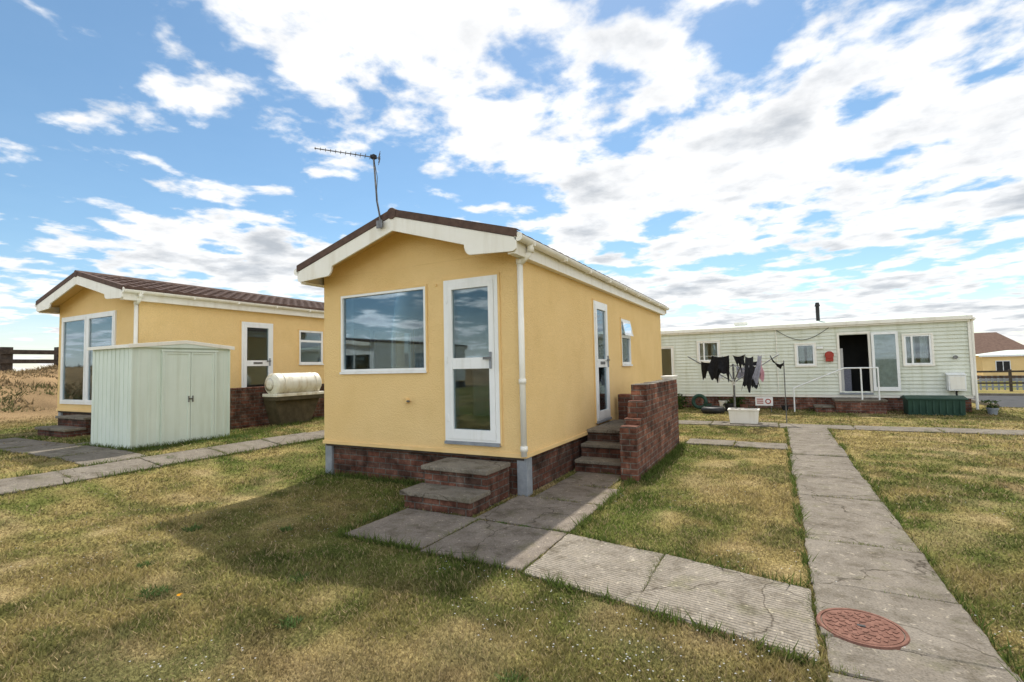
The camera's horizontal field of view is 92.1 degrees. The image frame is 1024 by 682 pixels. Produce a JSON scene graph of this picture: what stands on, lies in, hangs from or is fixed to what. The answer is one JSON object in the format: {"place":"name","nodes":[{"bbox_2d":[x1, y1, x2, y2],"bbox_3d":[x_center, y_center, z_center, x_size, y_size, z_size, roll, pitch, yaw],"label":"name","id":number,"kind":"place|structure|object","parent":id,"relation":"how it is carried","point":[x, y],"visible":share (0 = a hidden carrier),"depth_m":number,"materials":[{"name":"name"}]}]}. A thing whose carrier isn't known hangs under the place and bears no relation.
{"place":"outdoors","nodes":[
{"label":"outdoors","id":0,"kind":"place"},
{"bbox_2d":[0,430,323,494],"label":"side path","id":1,"kind":"structure","parent":0,"point":[92,454],"depth_m":7.62,"materials":[{"name":"concrete"}]},
{"bbox_2d":[0,363,1023,681],"bbox_3d":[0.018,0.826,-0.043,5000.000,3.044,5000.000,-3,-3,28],"label":"ground","id":2,"kind":"structure","parent":0,"point":[44,401],"depth_m":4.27,"materials":[{"name":"green plant"}]},
{"bbox_2d":[0,347,58,371],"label":"timber sea fence","id":3,"kind":"object","parent":2,"relation":"on","point":[7,360],"visible":0.02,"depth_m":24.25,"materials":[{"name":"brown wood"}]},
{"bbox_2d":[35,414,90,437],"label":"patio steps","id":4,"kind":"structure","parent":2,"relation":"on","point":[74,425],"depth_m":10.25,"materials":[{"name":"red brick"}]},
{"bbox_2d":[63,412,90,414],"bbox_3d":[-7.233,2.069,14.458,3.500,0.640,8.120,-3,-3,28],"label":"brick skirt","id":5,"kind":"object","parent":2,"relation":"on","point":[65,413],"depth_m":11.44,"materials":[{"name":"brown brick"}]},
{"bbox_2d":[56,409,90,413],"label":"base trim","id":6,"kind":"structure","parent":5,"relation":"on","point":[74,411],"depth_m":11.26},
{"bbox_2d":[57,287,323,409],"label":"walls","id":7,"kind":"structure","parent":6,"relation":"on","point":[159,322],"depth_m":11.38,"materials":[{"name":"yellow paint"}]},
{"bbox_2d":[36,276,123,311],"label":"barge boards","id":8,"kind":"object","parent":7,"relation":"attached to","point":[109,292],"visible":0.54,"depth_m":10.56,"materials":[{"name":"beige plastic"}]},
{"bbox_2d":[60,310,116,404],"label":"patio doors","id":9,"kind":"structure","parent":7,"relation":"attached to","point":[80,334],"depth_m":11.19,"materials":[{"name":"white plastic"}]},
{"bbox_2d":[133,293,143,343],"bbox_3d":[-7.559,0.243,9.971,0.262,2.430,0.089,-3,-3,28],"label":"downpipe","id":10,"kind":"object","parent":7,"relation":"attached to","point":[136,304],"visible":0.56,"depth_m":10.01,"materials":[{"name":"beige plastic"}]},
{"bbox_2d":[35,287,323,318],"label":"gutters and fascia","id":11,"kind":"object","parent":7,"relation":"attached to","point":[157,297],"visible":0.51,"depth_m":11.48,"materials":[{"name":"beige plastic"}]},
{"bbox_2d":[36,270,323,310],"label":"roof deck","id":12,"kind":"structure","parent":7,"relation":"on","point":[69,294],"depth_m":11.30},
{"bbox_2d":[91,274,323,309],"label":"roof tiles","id":13,"kind":"object","parent":12,"relation":"on","point":[163,287],"visible":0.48,"depth_m":11.94,"materials":[{"name":"brown tile"}]},
{"bbox_2d":[240,320,273,387],"bbox_3d":[-6.372,0.514,12.366,0.118,2.008,0.906,-3,-3,28],"label":"side door","id":14,"kind":"structure","parent":7,"relation":"attached to","point":[268,362],"depth_m":12.25,"materials":[{"name":"white plastic"}]},
{"bbox_2d":[298,329,323,364],"bbox_3d":[-5.628,0.181,13.826,0.090,0.983,0.856,-3,-3,28],"label":"side window","id":15,"kind":"structure","parent":7,"relation":"attached to","point":[321,342],"depth_m":13.84,"materials":[{"name":"white plastic"}]},
{"bbox_2d":[247,327,319,386],"bbox_3d":[-7.277,0.510,14.522,3.480,2.361,8.078,-3,-3,28],"label":"interior","id":16,"kind":"object","parent":6,"relation":"on","point":[257,349],"visible":0.02,"depth_m":15.37,"materials":[{"name":"black glass"}]},
{"bbox_2d":[87,340,234,448],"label":"metal garden shed","id":17,"kind":"structure","parent":2,"relation":"on","point":[155,392],"depth_m":8.51,"materials":[{"name":"metal"}]},
{"bbox_2d":[160,349,217,445],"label":"shed doors","id":18,"kind":"structure","parent":17,"relation":"in","point":[188,377],"depth_m":8.81,"materials":[{"name":"green metal"}]},
{"bbox_2d":[230,384,323,429],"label":"brick wall","id":19,"kind":"structure","parent":2,"relation":"on","point":[247,408],"depth_m":11.04,"materials":[{"name":"brown brick"}]},
{"bbox_2d":[262,372,323,425],"bbox_3d":[-5.158,1.437,11.681,0.540,1.380,1.350,-3,-3,28],"label":"gas tank","id":20,"kind":"object","parent":2,"relation":"on","point":[292,398],"visible":0.95,"depth_m":11.41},
{"bbox_2d":[325,444,532,496],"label":"corner posts","id":21,"kind":"object","parent":2,"relation":"on","point":[524,478],"visible":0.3,"depth_m":5.92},
{"bbox_2d":[400,457,510,516],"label":"front steps","id":22,"kind":"structure","parent":2,"relation":"on","point":[465,487],"depth_m":5.55,"materials":[{"name":"red brick"}]},
{"bbox_2d":[334,436,587,494],"bbox_3d":[0.610,1.988,10.277,3.295,0.680,8.120,-3,-3,28],"label":"brick skirt","id":23,"kind":"object","parent":2,"relation":"on","point":[549,466],"visible":0.07,"depth_m":6.88,"materials":[{"name":"brown brick"}]},
{"bbox_2d":[323,432,587,460],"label":"base trim","id":24,"kind":"structure","parent":23,"relation":"on","point":[485,454],"depth_m":6.54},
{"bbox_2d":[399,287,489,429],"bbox_3d":[0.565,0.370,10.344,3.275,2.439,8.078,-3,-3,28],"label":"interior","id":25,"kind":"object","parent":24,"relation":"on","point":[475,298],"visible":0.07,"depth_m":9.32,"materials":[{"name":"white plastic"}]},
{"bbox_2d":[472,346,489,415],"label":"interior units","id":26,"kind":"object","parent":25,"relation":"in","point":[481,397],"visible":0.21,"depth_m":10.40},
{"bbox_2d":[294,232,668,315],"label":"gutters and fascia","id":27,"kind":"object","parent":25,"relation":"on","point":[569,268],"visible":0.69,"depth_m":7.45,"materials":[{"name":"beige plastic"}]},
{"bbox_2d":[298,217,666,313],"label":"barge boards","id":28,"kind":"object","parent":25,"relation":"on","point":[474,242],"visible":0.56,"depth_m":6.30,"materials":[{"name":"beige plastic"}]},
{"bbox_2d":[324,232,661,453],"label":"walls","id":29,"kind":"structure","parent":24,"relation":"on","point":[559,375],"depth_m":6.96,"materials":[{"name":"yellow paint"}]},
{"bbox_2d":[339,284,427,373],"bbox_3d":[-1.846,-0.134,7.012,1.636,1.193,0.080,-3,-3,28],"label":"front window","id":30,"kind":"structure","parent":29,"relation":"attached to","point":[367,320],"depth_m":7.12,"materials":[{"name":"white plastic"}]},
{"bbox_2d":[393,328,413,367],"bbox_3d":[-2.260,0.251,8.624,0.066,1.056,1.656,-3,-3,28],"label":"side window","id":31,"kind":"structure","parent":29,"relation":"attached to","point":[403,349],"depth_m":9.12,"materials":[{"name":"white glass"}]},
{"bbox_2d":[396,315,423,367],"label":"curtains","id":32,"kind":"object","parent":29,"relation":"attached to","point":[421,335],"visible":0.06,"depth_m":9.38,"materials":[{"name":"white fabric"}]},
{"bbox_2d":[327,252,508,278],"bbox_3d":[-1.394,-1.026,6.794,3.260,0.010,0.002,-3,-3,28],"label":"panel joint","id":33,"kind":"object","parent":29,"relation":"attached to","point":[421,264],"visible":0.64,"depth_m":6.69,"materials":[{"name":"yellow paint"}]},
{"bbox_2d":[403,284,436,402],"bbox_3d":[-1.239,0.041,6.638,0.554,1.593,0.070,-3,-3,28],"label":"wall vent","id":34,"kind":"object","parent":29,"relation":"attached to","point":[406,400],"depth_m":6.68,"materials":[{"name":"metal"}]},
{"bbox_2d":[296,208,641,298],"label":"roof deck","id":35,"kind":"structure","parent":29,"relation":"on","point":[391,213],"depth_m":6.43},
{"bbox_2d":[314,147,382,228],"bbox_3d":[-2.133,-2.012,6.459,0.828,1.052,0.274,0,-3,-26],"label":"tv aerial","id":36,"kind":"object","parent":35,"relation":"attached to","point":[379,222],"visible":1,"depth_m":6.57,"materials":[{"name":"metal"}]},
{"bbox_2d":[517,231,666,306],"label":"roof tiles","id":37,"kind":"object","parent":35,"relation":"on","point":[583,264],"visible":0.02,"depth_m":7.24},
{"bbox_2d":[442,272,502,446],"bbox_3d":[-0.520,0.236,6.268,0.871,2.148,0.118,-3,-3,28],"label":"front door","id":38,"kind":"structure","parent":29,"relation":"attached to","point":[491,437],"depth_m":6.23,"materials":[{"name":"white plastic"}]},
{"bbox_2d":[516,244,533,456],"bbox_3d":[0.180,0.107,5.848,0.235,2.510,0.089,-3,-3,28],"label":"downpipe","id":39,"kind":"object","parent":29,"relation":"attached to","point":[520,262],"visible":0.98,"depth_m":5.85,"materials":[{"name":"beige plastic"}]},
{"bbox_2d":[592,298,611,423],"bbox_3d":[1.560,0.341,8.579,0.118,2.088,0.816,-3,-3,28],"label":"side door","id":40,"kind":"structure","parent":29,"relation":"attached to","point":[601,362],"depth_m":8.57,"materials":[{"name":"white plastic"}]},
{"bbox_2d":[620,317,632,365],"bbox_3d":[2.330,0.023,10.040,0.135,0.973,0.756,-3,-3,28],"label":"side window","id":41,"kind":"structure","parent":29,"relation":"attached to","point":[626,333],"depth_m":10.05,"materials":[{"name":"white plastic"}]},
{"bbox_2d":[345,471,620,572],"bbox_3d":[0.051,1.866,5.690,1.914,0.088,3.461,-3,-3,28],"label":"concrete pad","id":42,"kind":"object","parent":2,"relation":"on","point":[512,544],"visible":0.85,"depth_m":4.79,"materials":[{"name":"grey concrete"}]},
{"bbox_2d":[11,440,1023,681],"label":"daisies","id":43,"kind":"object","parent":2,"relation":"on","point":[537,618],"visible":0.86,"depth_m":2.75,"materials":[{"name":"white plant"}]},
{"bbox_2d":[575,419,623,474],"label":"side steps","id":44,"kind":"structure","parent":2,"relation":"on","point":[600,449],"depth_m":7.35,"materials":[{"name":"red brick"}]},
{"bbox_2d":[618,379,678,481],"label":"brick wall","id":45,"kind":"structure","parent":2,"relation":"on","point":[649,428],"depth_m":7.28,"materials":[{"name":"brown brick"}]},
{"bbox_2d":[661,375,677,378],"bbox_3d":[3.110,1.335,9.673,0.240,1.310,0.460,-3,-3,28],"label":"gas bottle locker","id":46,"kind":"object","parent":2,"relation":"on","point":[669,377],"visible":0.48,"depth_m":9.54,"materials":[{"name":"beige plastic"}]},
{"bbox_2d":[525,534,819,661],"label":"ribbed concrete path","id":47,"kind":"structure","parent":2,"relation":"on","point":[753,605],"depth_m":3.35,"materials":[{"name":"grey concrete"}]},
{"bbox_2d":[677,393,689,408],"bbox_3d":[5.595,2.072,16.722,0.913,0.651,0.544,0,-3,-27],"label":"garden shrub","id":48,"kind":"object","parent":2,"relation":"on","point":[680,401],"visible":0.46,"depth_m":16.74,"materials":[{"name":"green plant"}]},
{"bbox_2d":[691,394,707,408],"bbox_3d":[6.278,2.030,16.529,0.520,0.520,0.120,-3,-3,28],"label":"garden hose reel","id":49,"kind":"object","parent":2,"relation":"on","point":[695,397],"visible":0.84,"depth_m":16.50,"materials":[{"name":"green plastic"}]},
{"bbox_2d":[701,406,724,413],"bbox_3d":[6.155,2.109,15.117,0.700,0.200,0.700,-3,-3,28],"label":"old tyre","id":50,"kind":"object","parent":2,"relation":"on","point":[712,409],"visible":0.98,"depth_m":14.86,"materials":[{"name":"black rubber"}]},
{"bbox_2d":[718,400,728,407],"bbox_3d":[6.942,2.097,16.172,0.324,0.300,0.324,-3,-3,28],"label":"plant pot","id":51,"kind":"object","parent":2,"relation":"on","point":[721,402],"visible":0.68,"depth_m":16.10,"materials":[{"name":"beige plastic"}]},
{"bbox_2d":[724,403,733,411],"bbox_3d":[6.837,2.092,15.548,0.302,0.250,0.302,-3,-3,28],"label":"plant pot","id":52,"kind":"object","parent":2,"relation":"on","point":[729,405],"visible":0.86,"depth_m":15.47,"materials":[{"name":"black plastic"}]},
{"bbox_2d":[719,397,748,407],"bbox_3d":[7.180,2.029,15.937,0.917,0.549,0.557,-3,-3,28],"label":"garden shrub","id":53,"kind":"object","parent":2,"relation":"on","point":[738,399],"visible":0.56,"depth_m":15.87,"materials":[{"name":"green plant"}]},
{"bbox_2d":[688,354,786,422],"bbox_3d":[5.836,1.224,12.719,1.676,1.732,1.893,1,-4,-35],"label":"rotary clothes airer","id":54,"kind":"object","parent":2,"relation":"on","point":[749,373],"visible":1,"depth_m":12.36,"materials":[{"name":"fabric"}]},
{"bbox_2d":[739,404,747,407],"bbox_3d":[7.425,2.117,15.800,0.259,0.200,0.259,-3,-3,28],"label":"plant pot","id":55,"kind":"object","parent":2,"relation":"on","point":[744,405],"visible":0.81,"depth_m":15.70,"materials":[{"name":"ceramic"}]},
{"bbox_2d":[755,397,772,411],"bbox_3d":[7.716,1.944,15.104,0.480,0.460,0.050,-3,-3,28],"label":"warning sign","id":56,"kind":"object","parent":2,"relation":"on","point":[763,401],"visible":0.9,"depth_m":15.09,"materials":[{"name":"metal"}]},
{"bbox_2d":[661,302,978,412],"bbox_3d":[9.056,0.599,17.338,10.188,3.520,3.263,-3,-3,28],"label":"white static caravan","id":57,"kind":"object","parent":2,"relation":"on","point":[920,354],"visible":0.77,"depth_m":15.47,"materials":[{"name":"white plastic"}]},
{"bbox_2d":[661,333,934,374],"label":"windows","id":58,"kind":"structure","parent":57,"relation":"in","point":[930,335],"depth_m":15.41,"materials":[{"name":"white plastic"}]},
{"bbox_2d":[870,331,901,390],"bbox_3d":[11.008,0.600,14.546,0.650,1.740,0.050,-3,-3,28],"label":"open door","id":59,"kind":"structure","parent":57,"relation":"in","point":[884,345],"depth_m":14.54,"materials":[{"name":"white plastic"}]},
{"bbox_2d":[945,372,966,394],"bbox_3d":[12.351,1.439,13.700,0.420,1.119,0.237,-3,-3,28],"label":"meter box","id":60,"kind":"object","parent":57,"relation":"attached to","point":[956,382],"visible":0.76,"depth_m":13.65,"materials":[{"name":"white plastic"}]},
{"bbox_2d":[793,367,887,413],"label":"entrance steps with handrail","id":61,"kind":"structure","parent":2,"relation":"on","point":[862,405],"depth_m":14.24,"materials":[{"name":"red brick"}]},
{"bbox_2d":[900,395,967,415],"bbox_3d":[11.512,1.746,13.499,1.300,0.520,0.720,-3,-3,28],"label":"green storage box","id":62,"kind":"object","parent":2,"relation":"on","point":[947,405],"visible":1,"depth_m":13.26,"materials":[{"name":"plastic"}]},
{"bbox_2d":[986,407,998,414],"bbox_3d":[12.813,1.870,13.163,0.259,0.180,0.259,-3,-3,28],"label":"plant pot","id":63,"kind":"object","parent":2,"relation":"on","point":[991,410],"visible":0.94,"depth_m":13.09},
{"bbox_2d":[980,400,1001,413],"bbox_3d":[12.978,1.802,13.329,0.448,0.433,0.576,-3,-3,28],"label":"garden shrub","id":64,"kind":"object","parent":63,"relation":"in","point":[990,404],"visible":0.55,"depth_m":13.38,"materials":[{"name":"green plant"}]},
{"bbox_2d":[974,332,1023,353],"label":"brown roof bungalow","id":65,"kind":"object","parent":2,"relation":"on","point":[988,342],"visible":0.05,"depth_m":60.89,"materials":[{"name":"red tile"}]},
{"bbox_2d":[975,350,1023,378],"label":"yellow bungalow","id":66,"kind":"object","parent":2,"relation":"on","point":[1005,360],"visible":0.73,"depth_m":49.73,"materials":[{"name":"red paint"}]},
{"bbox_2d":[995,360,1010,370],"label":"windows","id":67,"kind":"structure","parent":66,"relation":"in","point":[1000,365],"depth_m":49.53,"materials":[{"name":"white plastic"}]},
{"bbox_2d":[977,369,1023,390],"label":"post and rail fence","id":68,"kind":"object","parent":2,"relation":"on","point":[1010,377],"visible":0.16,"depth_m":22.13,"materials":[{"name":"brown wood"}]},
{"bbox_2d":[979,378,1023,389],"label":"garden fence","id":69,"kind":"object","parent":2,"relation":"on","point":[999,386],"visible":0.57,"depth_m":32.62,"materials":[{"name":"white wood"}]},
{"bbox_2d":[0,0,1023,370],"label":"sky","id":70,"kind":"structure","parent":0,"point":[720,162],"materials":[{"name":"blue"}]},
{"bbox_2d":[679,420,1023,449],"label":"cross path","id":71,"kind":"structure","parent":0,"point":[761,445],"depth_m":10.45,"materials":[{"name":"concrete"}]},
{"bbox_2d":[727,408,759,423],"bbox_3d":[5.827,1.889,12.409,0.720,0.370,0.440,-3,-3,28],"label":"white planter trough","id":72,"kind":"object","parent":71,"relation":"on","point":[745,415],"visible":0.97,"depth_m":12.24,"materials":[{"name":"beige plastic"}]},
{"bbox_2d":[787,427,1022,681],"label":"concrete path","id":73,"kind":"structure","parent":0,"point":[949,641],"depth_m":3.36,"materials":[{"name":"grey concrete"}]},
{"bbox_2d":[816,608,909,649],"bbox_3d":[1.988,1.631,2.809,0.444,0.027,0.444,-3,-3,28],"label":"manhole cover","id":74,"kind":"object","parent":73,"relation":"on","point":[863,628],"visible":1,"depth_m":2.78,"materials":[{"name":"metal"}]},
{"bbox_2d":[971,380,1023,406],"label":"road","id":75,"kind":"structure","parent":0,"point":[1012,401],"depth_m":17.46,"materials":[{"name":"grey asphalt"}]},
{"bbox_2d":[971,393,1023,406],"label":"kerb","id":76,"kind":"structure","parent":75,"relation":"on","point":[997,394],"depth_m":19.12,"materials":[{"name":"concrete"}]}
]}

